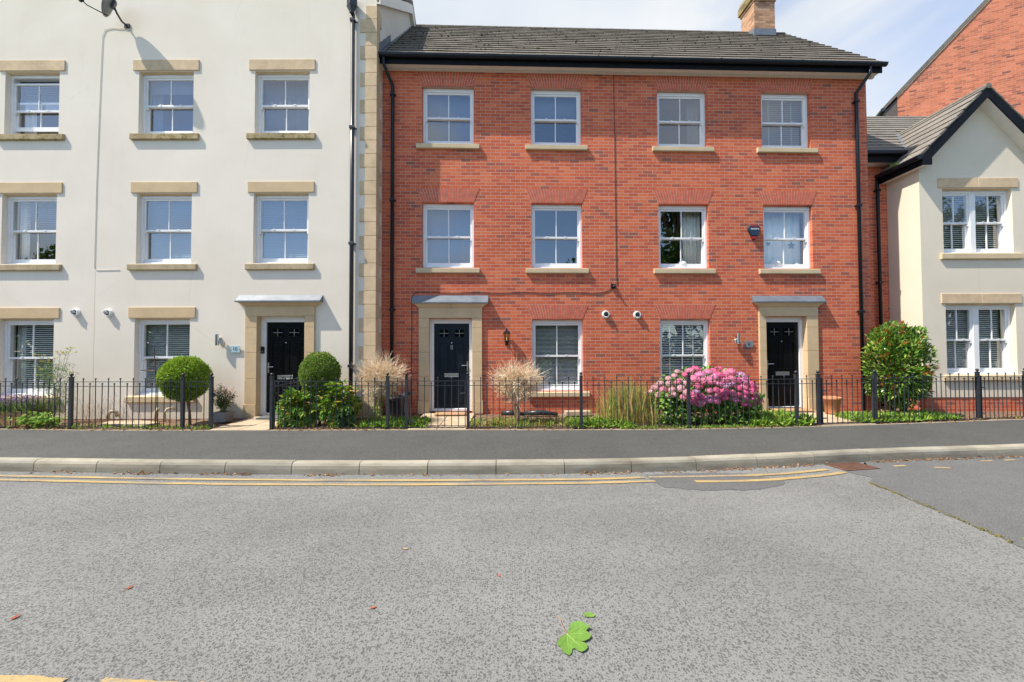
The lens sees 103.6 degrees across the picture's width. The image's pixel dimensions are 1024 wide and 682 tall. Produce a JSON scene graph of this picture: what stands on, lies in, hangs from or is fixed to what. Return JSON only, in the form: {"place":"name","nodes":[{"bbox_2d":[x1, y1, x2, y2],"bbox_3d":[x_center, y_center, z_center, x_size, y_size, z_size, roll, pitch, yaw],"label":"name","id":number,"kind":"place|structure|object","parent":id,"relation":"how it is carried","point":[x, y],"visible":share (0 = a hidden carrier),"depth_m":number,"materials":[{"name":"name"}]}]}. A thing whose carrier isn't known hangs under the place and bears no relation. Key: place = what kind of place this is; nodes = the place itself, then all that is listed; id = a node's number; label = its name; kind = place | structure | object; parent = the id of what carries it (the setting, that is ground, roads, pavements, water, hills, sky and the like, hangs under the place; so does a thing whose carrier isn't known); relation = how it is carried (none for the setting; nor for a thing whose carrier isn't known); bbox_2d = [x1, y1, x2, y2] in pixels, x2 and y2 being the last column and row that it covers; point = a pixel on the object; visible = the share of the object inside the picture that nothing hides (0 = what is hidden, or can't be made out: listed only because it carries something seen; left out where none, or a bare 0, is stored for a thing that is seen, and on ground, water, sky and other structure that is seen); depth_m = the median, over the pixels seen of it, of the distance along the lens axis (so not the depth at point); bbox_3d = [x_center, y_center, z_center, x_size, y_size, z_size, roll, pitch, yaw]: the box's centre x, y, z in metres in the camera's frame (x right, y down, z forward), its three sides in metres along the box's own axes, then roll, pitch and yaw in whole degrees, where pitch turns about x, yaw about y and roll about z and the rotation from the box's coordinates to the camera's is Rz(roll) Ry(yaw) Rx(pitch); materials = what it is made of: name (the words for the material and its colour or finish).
{"place":"outdoors","nodes":[
{"label":"outdoors","id":0,"kind":"place"},
{"bbox_2d":[106,410,118,421],"bbox_3d":[-8.294,1.553,8.366,0.208,0.252,0.068,1,-2,-45],"label":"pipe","id":1,"kind":"object","parent":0,"point":[116,414],"visible":0.7,"depth_m":8.34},
{"bbox_2d":[210,416,294,429],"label":"garden path","id":2,"kind":"structure","parent":0,"point":[252,423],"depth_m":7.71,"materials":[{"name":"stone"}]},
{"bbox_2d":[256,415,279,418],"bbox_3d":[-4.854,1.573,8.325,0.720,0.022,0.280,0,2,0],"label":"doormat","id":3,"kind":"object","parent":2,"relation":"on","point":[266,417],"visible":0.46,"depth_m":8.24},
{"bbox_2d":[408,413,473,429],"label":"garden path","id":4,"kind":"structure","parent":0,"point":[432,417],"depth_m":7.94,"materials":[{"name":"stone"}]},
{"bbox_2d":[434,412,464,414],"bbox_3d":[-1.324,1.562,8.665,0.660,0.023,0.260,0,2,-2],"label":"doormat","id":5,"kind":"object","parent":4,"relation":"on","point":[449,413],"visible":0.71,"depth_m":8.62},
{"bbox_2d":[0,462,1023,681],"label":"road","id":6,"kind":"structure","parent":0,"point":[847,576],"depth_m":2.87,"materials":[{"name":"asphalt"}]},
{"bbox_2d":[0,675,66,681],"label":"yellow line","id":7,"kind":"object","parent":6,"relation":"on","point":[20,678],"visible":1,"depth_m":2.03,"materials":[{"name":"paint"}]},
{"bbox_2d":[100,677,202,681],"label":"yellow line","id":8,"kind":"object","parent":6,"relation":"on","point":[107,679],"visible":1,"depth_m":2.01,"materials":[{"name":"paint"}]},
{"bbox_2d":[0,475,644,480],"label":"yellow line","id":9,"kind":"object","parent":6,"relation":"on","point":[321,479],"visible":1,"depth_m":5.16,"materials":[{"name":"paint"}]},
{"bbox_2d":[0,479,655,484],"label":"yellow line","id":10,"kind":"object","parent":6,"relation":"on","point":[319,483],"visible":1,"depth_m":5.00,"materials":[{"name":"paint"}]},
{"bbox_2d":[557,616,590,654],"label":"maple leaf","id":11,"kind":"object","parent":6,"relation":"on","point":[576,635],"visible":1,"depth_m":2.30,"materials":[{"name":"plant"}]},
{"bbox_2d":[583,612,594,616],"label":"torn leaf","id":12,"kind":"object","parent":6,"relation":"on","point":[588,614],"visible":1,"depth_m":2.51,"materials":[{"name":"green plant"}]},
{"bbox_2d":[646,472,784,490],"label":"road repair","id":13,"kind":"structure","parent":6,"relation":"on","point":[683,482],"depth_m":5.00,"materials":[{"name":"asphalt"}]},
{"bbox_2d":[648,469,827,477],"bbox_3d":[3.050,1.758,5.315,2.577,0.001,0.173,0,-1,-7],"label":"yellow line","id":14,"kind":"object","parent":6,"relation":"on","point":[794,472],"visible":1,"depth_m":5.27,"materials":[{"name":"paint"}]},
{"bbox_2d":[694,471,845,481],"bbox_3d":[3.376,1.753,5.160,2.198,0.001,0.180,0,-1,-9],"label":"yellow line","id":15,"kind":"object","parent":6,"relation":"on","point":[807,476],"visible":1,"depth_m":5.10,"materials":[{"name":"paint"}]},
{"bbox_2d":[825,462,879,470],"bbox_3d":[4.766,1.775,5.649,0.540,0.045,0.320,0,-1,-10],"label":"road patch","id":16,"kind":"object","parent":6,"relation":"on","point":[851,466],"visible":0.78,"depth_m":5.63,"materials":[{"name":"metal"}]},
{"bbox_2d":[0,420,1023,459],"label":"pavement","id":17,"kind":"structure","parent":0,"point":[420,445],"depth_m":6.49,"materials":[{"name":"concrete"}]},
{"bbox_2d":[0,419,1023,430],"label":"edging","id":18,"kind":"object","parent":17,"relation":"on","point":[521,429],"visible":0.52,"depth_m":7.41,"materials":[{"name":"concrete"}]},
{"bbox_2d":[10,419,1021,476],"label":"leaf litter","id":19,"kind":"object","parent":17,"relation":"on","point":[594,471],"visible":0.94,"depth_m":6.05,"materials":[{"name":"plant"}]},
{"bbox_2d":[0,407,1023,429],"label":"garden soil","id":20,"kind":"structure","parent":0,"point":[220,424],"depth_m":8.06,"materials":[{"name":"green soil"}]},
{"bbox_2d":[0,394,53,425],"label":"plant","id":21,"kind":"object","parent":20,"relation":"on","point":[13,406],"visible":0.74,"depth_m":7.76,"materials":[{"name":"green plant"}]},
{"bbox_2d":[6,411,79,428],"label":"bright leafy plant","id":22,"kind":"object","parent":20,"relation":"on","point":[33,419],"visible":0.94,"depth_m":7.62,"materials":[{"name":"green plant"}]},
{"bbox_2d":[22,346,80,423],"bbox_3d":[-9.229,0.894,8.141,1.031,1.569,0.742,0,-1,0],"label":"fennel","id":23,"kind":"object","parent":20,"relation":"on","point":[56,388],"visible":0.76,"depth_m":8.09,"materials":[{"name":"green plant"}]},
{"bbox_2d":[0,373,214,429],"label":"railing","id":24,"kind":"object","parent":20,"relation":"on","point":[183,386],"visible":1,"depth_m":7.56,"materials":[{"name":"metal"}]},
{"bbox_2d":[73,394,142,423],"bbox_3d":[-8.115,1.368,8.039,1.529,0.610,0.487,0,-1,0],"label":"pink wispy plant","id":25,"kind":"object","parent":20,"relation":"on","point":[124,409],"visible":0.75,"depth_m":8.03,"materials":[{"name":"plant"}]},
{"bbox_2d":[97,420,137,426],"bbox_3d":[-7.740,1.629,7.953,0.599,0.050,0.319,0,4,-17],"label":"paving slab","id":26,"kind":"object","parent":20,"relation":"on","point":[116,423],"depth_m":7.87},
{"bbox_2d":[60,423,215,429],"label":"ground cover","id":27,"kind":"object","parent":20,"relation":"on","point":[122,426],"visible":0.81,"depth_m":7.57,"materials":[{"name":"green plant"}]},
{"bbox_2d":[123,420,159,426],"bbox_3d":[-7.247,1.625,7.872,0.599,0.050,0.319,-1,4,14],"label":"paving slab","id":28,"kind":"object","parent":20,"relation":"on","point":[141,423],"depth_m":7.83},
{"bbox_2d":[141,348,156,423],"bbox_3d":[-6.979,0.900,7.762,0.355,1.522,0.073,0,-1,8],"label":"garden stake","id":29,"kind":"object","parent":20,"relation":"on","point":[155,383],"visible":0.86,"depth_m":7.75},
{"bbox_2d":[155,354,212,424],"bbox_3d":[-6.457,0.968,7.946,0.914,1.414,0.889,0,-1,0],"label":"clipped ball tree","id":30,"kind":"object","parent":20,"relation":"on","point":[193,368],"visible":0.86,"depth_m":7.75,"materials":[{"name":"green plant"}]},
{"bbox_2d":[208,383,237,421],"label":"potted shrub","id":31,"kind":"object","parent":20,"relation":"on","point":[222,415],"visible":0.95,"depth_m":8.14,"materials":[{"name":"green plant"}]},
{"bbox_2d":[275,387,318,428],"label":"leafy shrub","id":32,"kind":"object","parent":20,"relation":"on","point":[290,400],"visible":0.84,"depth_m":7.64,"materials":[{"name":"green plant"}]},
{"bbox_2d":[298,351,341,424],"bbox_3d":[-3.818,0.930,8.002,0.809,1.469,0.804,0,-1,0],"label":"clipped dome tree","id":33,"kind":"object","parent":20,"relation":"on","point":[317,366],"visible":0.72,"depth_m":7.78,"materials":[{"name":"green plant"}]},
{"bbox_2d":[308,379,362,426],"bbox_3d":[-3.365,1.256,7.746,1.043,1.080,0.703,0,-1,0],"label":"leafy shrub","id":34,"kind":"object","parent":20,"relation":"on","point":[350,408],"visible":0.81,"depth_m":7.64,"materials":[{"name":"green plant"}]},
{"bbox_2d":[269,372,408,429],"bbox_3d":[-3.211,1.122,7.484,2.568,1.066,0.065,0,-1,0],"label":"railing","id":35,"kind":"object","parent":20,"relation":"on","point":[271,414],"visible":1,"depth_m":7.47,"materials":[{"name":"metal"}]},
{"bbox_2d":[274,376,298,426],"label":"garden gate","id":36,"kind":"structure","parent":35,"relation":"attached to","point":[282,384],"depth_m":7.78,"materials":[{"name":"metal"}]},
{"bbox_2d":[408,377,466,427],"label":"garden gate","id":37,"kind":"structure","parent":35,"relation":"attached to","point":[424,385],"depth_m":7.46,"materials":[{"name":"metal"}]},
{"bbox_2d":[328,412,357,427],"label":"grey leaf plant","id":38,"kind":"object","parent":20,"relation":"on","point":[346,418],"visible":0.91,"depth_m":7.54,"materials":[{"name":"plant"}]},
{"bbox_2d":[351,348,411,421],"bbox_3d":[-2.570,0.969,7.914,1.232,1.708,1.046,0,-1,0],"label":"dry bush","id":39,"kind":"object","parent":20,"relation":"on","point":[378,371],"visible":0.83,"depth_m":7.81,"materials":[{"name":"beige plant"}]},
{"bbox_2d":[354,414,432,428],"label":"ground cover","id":40,"kind":"object","parent":20,"relation":"on","point":[397,421],"visible":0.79,"depth_m":7.66,"materials":[{"name":"green plant"}]},
{"bbox_2d":[389,395,404,417],"bbox_3d":[-2.475,1.408,8.589,0.400,0.450,0.394,0,-1,0],"label":"dark bin","id":41,"kind":"object","parent":20,"relation":"on","point":[400,410],"visible":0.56,"depth_m":8.44,"materials":[{"name":"plastic"}]},
{"bbox_2d":[501,410,523,415],"bbox_3d":[0.027,1.552,8.673,0.532,0.135,0.135,0,-1,0],"label":"edging roll","id":42,"kind":"object","parent":20,"relation":"on","point":[509,412],"visible":0.73,"depth_m":8.64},
{"bbox_2d":[488,354,549,422],"bbox_3d":[0.127,0.940,7.949,1.330,1.429,1.142,0,-1,0],"label":"dry bush","id":43,"kind":"object","parent":20,"relation":"on","point":[512,376],"visible":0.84,"depth_m":7.82,"materials":[{"name":"beige plant"}]},
{"bbox_2d":[470,415,612,427],"bbox_3d":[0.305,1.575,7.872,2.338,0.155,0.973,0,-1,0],"label":"ground cover","id":44,"kind":"object","parent":20,"relation":"on","point":[512,418],"visible":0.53,"depth_m":7.87,"materials":[{"name":"green plant"}]},
{"bbox_2d":[525,410,557,415],"bbox_3d":[0.627,1.550,8.673,0.729,0.135,0.135,0,-1,0],"label":"edging roll","id":45,"kind":"object","parent":20,"relation":"on","point":[535,412],"visible":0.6,"depth_m":8.64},
{"bbox_2d":[564,410,589,415],"bbox_3d":[1.426,1.563,8.745,0.560,0.100,0.200,0,-1,-6],"label":"concrete block","id":46,"kind":"object","parent":20,"relation":"on","point":[574,413],"depth_m":8.65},
{"bbox_2d":[565,415,636,428],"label":"ground cover","id":47,"kind":"object","parent":20,"relation":"on","point":[591,423],"visible":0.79,"depth_m":7.51,"materials":[{"name":"green plant"}]},
{"bbox_2d":[590,374,666,425],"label":"tall grass","id":48,"kind":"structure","parent":20,"relation":"on","point":[620,403],"depth_m":7.86,"materials":[{"name":"plant"}]},
{"bbox_2d":[466,370,820,428],"bbox_3d":[2.513,1.101,7.495,6.714,1.066,0.208,0,-1,-2],"label":"railing","id":49,"kind":"object","parent":20,"relation":"on","point":[796,398],"visible":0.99,"depth_m":7.44,"materials":[{"name":"metal"}]},
{"bbox_2d":[820,375,873,423],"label":"garden gate","id":50,"kind":"structure","parent":49,"relation":"attached to","point":[852,382],"depth_m":7.75,"materials":[{"name":"metal"}]},
{"bbox_2d":[647,364,764,425],"bbox_3d":[3.809,1.062,8.046,2.293,1.197,1.088,0,-1,0],"label":"hydrangea","id":51,"kind":"object","parent":20,"relation":"on","point":[705,373],"visible":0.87,"depth_m":7.69,"materials":[{"name":"pink plant"}]},
{"bbox_2d":[620,423,809,428],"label":"ground cover","id":52,"kind":"object","parent":20,"relation":"on","point":[704,426],"visible":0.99,"depth_m":7.43,"materials":[{"name":"green plant"}]},
{"bbox_2d":[733,408,816,426],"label":"ground cover","id":53,"kind":"object","parent":20,"relation":"on","point":[779,420],"visible":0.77,"depth_m":7.65,"materials":[{"name":"green plant"}]},
{"bbox_2d":[835,408,961,423],"bbox_3d":[7.878,1.542,8.281,2.504,0.238,0.874,0,-1,-9],"label":"ground cover","id":54,"kind":"object","parent":20,"relation":"on","point":[930,416],"visible":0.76,"depth_m":8.07,"materials":[{"name":"green plant"}]},
{"bbox_2d":[859,320,939,412],"bbox_3d":[8.232,0.586,8.580,1.349,2.109,1.008,0,-1,0],"label":"red tipped bush","id":55,"kind":"object","parent":20,"relation":"on","point":[902,348],"visible":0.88,"depth_m":8.39,"materials":[{"name":"green plant"}]},
{"bbox_2d":[871,368,980,423],"bbox_3d":[8.275,1.092,8.020,2.529,1.066,0.071,0,-1,-9],"label":"railing","id":56,"kind":"object","parent":20,"relation":"on","point":[977,394],"visible":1,"depth_m":8.03,"materials":[{"name":"metal"}]},
{"bbox_2d":[980,372,1023,418],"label":"garden gate","id":57,"kind":"structure","parent":56,"relation":"attached to","point":[988,380],"depth_m":8.29,"materials":[{"name":"metal"}]},
{"bbox_2d":[413,0,983,115],"label":"sky","id":58,"kind":"structure","parent":0,"point":[905,34],"materials":[{"name":"white"}]},
{"bbox_2d":[765,410,875,425],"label":"garden path","id":59,"kind":"structure","parent":0,"point":[834,419],"depth_m":8.05,"materials":[{"name":"stone"}]},
{"bbox_2d":[770,408,815,411],"bbox_3d":[6.286,1.542,9.015,0.840,0.023,0.280,0,2,-2],"label":"doorstep","id":60,"kind":"object","parent":59,"relation":"on","point":[800,409],"visible":0.64,"depth_m":9.00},
{"bbox_2d":[823,396,841,413],"bbox_3d":[6.925,1.389,8.719,0.370,0.365,0.370,0,-1,0],"label":"terracotta pot","id":61,"kind":"object","parent":59,"relation":"on","point":[829,399],"visible":0.71,"depth_m":8.62,"materials":[{"name":"ceramic"}]},
{"bbox_2d":[849,456,1023,547],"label":"side road","id":62,"kind":"structure","parent":0,"point":[988,495],"depth_m":4.82,"materials":[{"name":"asphalt"}]},
{"bbox_2d":[869,482,1012,543],"bbox_3d":[4.338,1.730,4.183,0.101,0.035,1.575,0,-1,6],"label":"joint moss","id":63,"kind":"object","parent":62,"relation":"on","point":[981,528],"visible":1,"depth_m":3.98,"materials":[{"name":"green plant"}]},
{"label":"ground","id":64,"kind":"structure","parent":0,"visible":0},
{"bbox_2d":[0,0,415,420],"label":"rendered house","id":65,"kind":"structure","parent":64,"relation":"on","point":[237,174],"depth_m":8.65,"materials":[{"name":"white paint"}]},
{"bbox_2d":[3,320,53,394],"bbox_3d":[-10.319,0.351,8.764,1.170,1.630,0.276,0,-1,0],"label":"window","id":66,"kind":"structure","parent":65,"relation":"in","point":[8,371],"depth_m":8.75,"materials":[{"name":"white plastic"}]},
{"bbox_2d":[6,196,56,263],"bbox_3d":[-10.329,-2.393,8.828,1.170,1.510,0.273,0,-1,0],"label":"window","id":67,"kind":"structure","parent":65,"relation":"in","point":[24,252],"depth_m":8.76,"materials":[{"name":"white plastic"}]},
{"bbox_2d":[10,75,59,133],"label":"window","id":68,"kind":"structure","parent":65,"relation":"in","point":[31,82],"depth_m":8.84,"materials":[{"name":"white plastic"}]},
{"bbox_2d":[69,309,80,316],"bbox_3d":[-9.258,-0.604,8.519,0.176,0.176,0.096,0,-1,0],"label":"flue vent","id":69,"kind":"object","parent":65,"relation":"attached to","point":[75,312],"visible":1,"depth_m":8.51,"materials":[{"name":"white plastic"}]},
{"bbox_2d":[78,0,129,27],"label":"satellite dish","id":70,"kind":"object","parent":65,"relation":"attached to","point":[108,7],"visible":1,"depth_m":8.34,"materials":[{"name":"grey metal"}]},
{"bbox_2d":[94,28,120,269],"bbox_3d":[-8.619,-4.142,8.643,0.590,5.273,0.012,0,-1,0],"label":"cable","id":71,"kind":"object","parent":65,"relation":"attached to","point":[97,151],"visible":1,"depth_m":8.64,"materials":[{"name":"plastic"}]},
{"bbox_2d":[102,309,112,316],"bbox_3d":[-8.562,-0.595,8.519,0.176,0.176,0.096,0,-1,0],"label":"flue vent","id":72,"kind":"object","parent":65,"relation":"attached to","point":[108,312],"visible":1,"depth_m":8.51,"materials":[{"name":"white plastic"}]},
{"bbox_2d":[138,320,189,394],"bbox_3d":[-7.431,0.339,8.721,1.175,1.630,0.189,0,-1,0],"label":"window","id":73,"kind":"structure","parent":65,"relation":"in","point":[142,359],"depth_m":8.70,"materials":[{"name":"white plastic"}]},
{"bbox_2d":[140,196,191,263],"bbox_3d":[-7.441,-2.405,8.786,1.175,1.510,0.189,0,-1,0],"label":"window","id":74,"kind":"structure","parent":65,"relation":"in","point":[165,245],"depth_m":8.84,"materials":[{"name":"white plastic"}]},
{"bbox_2d":[142,75,193,132],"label":"window","id":75,"kind":"structure","parent":65,"relation":"in","point":[162,85],"depth_m":8.84,"materials":[{"name":"white plastic"}]},
{"bbox_2d":[215,334,223,344],"bbox_3d":[-6.160,-0.026,8.490,0.153,0.240,0.125,0,-1,0],"label":"wall light","id":76,"kind":"object","parent":65,"relation":"attached to","point":[217,339],"visible":1,"depth_m":8.46,"materials":[{"name":"metal"}]},
{"bbox_2d":[230,346,239,352],"bbox_3d":[-5.859,0.174,8.531,0.210,0.144,0.036,0,-1,0],"label":"number plaque","id":77,"kind":"object","parent":65,"relation":"attached to","point":[234,349],"visible":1,"depth_m":8.52,"materials":[{"name":"white glass"}]},
{"bbox_2d":[256,195,308,262],"bbox_3d":[-4.941,-2.414,8.786,1.175,1.510,0.189,0,-1,0],"label":"window","id":78,"kind":"structure","parent":65,"relation":"in","point":[289,251],"depth_m":8.85,"materials":[{"name":"white plastic"}]},
{"bbox_2d":[257,74,309,132],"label":"window","id":79,"kind":"structure","parent":65,"relation":"in","point":[285,109],"depth_m":8.97,"materials":[{"name":"white plastic"}]},
{"bbox_2d":[267,322,303,411],"bbox_3d":[-4.876,0.566,8.673,0.812,1.935,0.108,0,-1,0],"label":"door","id":80,"kind":"structure","parent":65,"relation":"in","point":[285,340],"depth_m":8.68,"materials":[{"name":"black wood"}]},
{"bbox_2d":[0,443,1023,474],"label":"kerb","id":81,"kind":"structure","parent":64,"relation":"on","point":[392,467],"depth_m":5.50,"materials":[{"name":"concrete"}]},
{"bbox_2d":[378,0,888,415],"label":"brick terrace","id":82,"kind":"structure","parent":64,"relation":"on","point":[507,166],"depth_m":9.24,"materials":[{"name":"red brick"}]},
{"bbox_2d":[423,204,473,267],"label":"window","id":83,"kind":"structure","parent":82,"relation":"in","point":[448,229],"depth_m":9.32,"materials":[{"name":"white plastic"}]},
{"bbox_2d":[423,89,473,143],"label":"window","id":84,"kind":"structure","parent":82,"relation":"in","point":[448,114],"depth_m":9.38,"materials":[{"name":"white plastic"}]},
{"bbox_2d":[434,324,468,407],"bbox_3d":[-1.367,0.563,9.129,0.784,1.908,0.108,0,-1,-2],"label":"door","id":85,"kind":"structure","parent":82,"relation":"in","point":[451,341],"depth_m":9.14,"materials":[{"name":"black wood"}]},
{"bbox_2d":[503,328,510,344],"bbox_3d":[-0.116,-0.098,8.967,0.176,0.387,0.185,0,-1,-2],"label":"wall lantern","id":86,"kind":"object","parent":82,"relation":"attached to","point":[506,337],"depth_m":8.93,"materials":[{"name":"black metal"}]},
{"bbox_2d":[411,289,609,406],"bbox_3d":[0.009,0.065,9.053,4.514,2.800,0.014,0,-1,-2],"label":"cable","id":87,"kind":"object","parent":82,"relation":"attached to","point":[465,292],"visible":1,"depth_m":9.01,"materials":[{"name":"plastic"}]},
{"bbox_2d":[531,91,580,144],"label":"window","id":88,"kind":"structure","parent":82,"relation":"in","point":[555,107],"depth_m":9.37,"materials":[{"name":"white plastic"}]},
{"bbox_2d":[531,205,581,267],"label":"window","id":89,"kind":"structure","parent":82,"relation":"in","point":[534,208],"depth_m":9.26,"materials":[{"name":"white plastic"}]},
{"bbox_2d":[532,320,582,390],"bbox_3d":[1.026,0.326,9.251,1.160,1.610,0.194,0,-1,-2],"label":"window","id":90,"kind":"structure","parent":82,"relation":"in","point":[556,323],"depth_m":9.30,"materials":[{"name":"white plastic"}]},
{"bbox_2d":[602,311,609,317],"bbox_3d":[2.126,-0.604,9.098,0.176,0.176,0.093,0,-1,-2],"label":"flue vent","id":91,"kind":"object","parent":82,"relation":"attached to","point":[605,314],"visible":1,"depth_m":9.09,"materials":[{"name":"white plastic"}]},
{"bbox_2d":[613,75,616,277],"bbox_3d":[2.364,-3.701,9.218,0.046,4.860,0.013,0,-1,0],"label":"cable","id":92,"kind":"object","parent":82,"relation":"attached to","point":[615,185],"visible":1,"depth_m":9.21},
{"bbox_2d":[633,311,640,318],"bbox_3d":[2.844,-0.594,9.121,0.176,0.176,0.093,0,-1,-2],"label":"flue vent","id":93,"kind":"object","parent":82,"relation":"attached to","point":[636,314],"visible":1,"depth_m":9.11,"materials":[{"name":"white plastic"}]},
{"bbox_2d":[657,93,704,146],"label":"window","id":94,"kind":"structure","parent":82,"relation":"in","point":[695,128],"depth_m":9.44,"materials":[{"name":"white plastic"}]},
{"bbox_2d":[658,206,706,267],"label":"window","id":95,"kind":"structure","parent":82,"relation":"in","point":[689,215],"depth_m":9.40,"materials":[{"name":"white plastic"}]},
{"bbox_2d":[660,320,708,386],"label":"window","id":96,"kind":"structure","parent":82,"relation":"in","point":[705,356],"depth_m":9.40,"materials":[{"name":"white plastic"}]},
{"bbox_2d":[734,333,739,343],"bbox_3d":[5.117,-0.051,9.163,0.115,0.240,0.125,0,-1,-2],"label":"wall light","id":97,"kind":"object","parent":82,"relation":"attached to","point":[737,339],"visible":1,"depth_m":9.12,"materials":[{"name":"metal"}]},
{"bbox_2d":[744,341,752,346],"bbox_3d":[5.414,0.074,9.215,0.200,0.144,0.036,0,-1,-2],"label":"number plaque","id":98,"kind":"object","parent":82,"relation":"attached to","point":[748,343],"visible":1,"depth_m":9.20,"materials":[{"name":"metal"}]},
{"bbox_2d":[747,225,760,239],"bbox_3d":[5.565,-2.496,9.259,0.290,0.320,0.079,0,-1,-2],"label":"alarm box","id":99,"kind":"object","parent":82,"relation":"attached to","point":[753,231],"visible":1,"depth_m":9.23,"materials":[{"name":"blue plastic"}]},
{"bbox_2d":[769,258,781,265],"bbox_3d":[6.233,-1.847,9.546,0.260,0.240,0.260,0,-1,0],"label":"vase","id":100,"kind":"object","parent":82,"relation":"on","point":[776,262],"visible":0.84,"depth_m":9.45,"materials":[{"name":"white ceramic"}]},
{"bbox_2d":[766,322,798,405],"bbox_3d":[6.293,0.540,9.375,0.788,1.950,0.109,0,-1,-2],"label":"door","id":101,"kind":"structure","parent":82,"relation":"in","point":[782,337],"depth_m":9.38,"materials":[{"name":"black wood"}]},
{"bbox_2d":[761,94,807,147],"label":"window","id":102,"kind":"structure","parent":82,"relation":"in","point":[765,98],"depth_m":9.55,"materials":[{"name":"white plastic"}]},
{"bbox_2d":[763,207,809,268],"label":"window","id":103,"kind":"structure","parent":82,"relation":"in","point":[781,227],"depth_m":9.68,"materials":[{"name":"white plastic"}]},
{"bbox_2d":[867,83,1023,412],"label":"bay house","id":104,"kind":"structure","parent":64,"relation":"on","point":[946,213],"depth_m":9.31,"materials":[{"name":"white paint"}]},
{"bbox_2d":[942,191,1007,252],"bbox_3d":[10.717,-2.768,9.450,1.605,1.495,0.184,0,-1,0],"label":"window","id":105,"kind":"structure","parent":104,"relation":"in","point":[969,226],"depth_m":9.41,"materials":[{"name":"white plastic"}]},
{"bbox_2d":[945,305,1011,373],"bbox_3d":[10.727,-0.042,9.386,1.605,1.610,0.184,0,-1,0],"label":"window","id":106,"kind":"structure","parent":104,"relation":"in","point":[973,359],"depth_m":9.36,"materials":[{"name":"white plastic"}]},
{"bbox_2d":[876,0,1023,115],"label":"gable house","id":107,"kind":"structure","parent":64,"relation":"on","point":[982,44],"depth_m":14.38,"materials":[{"name":"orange brick"}]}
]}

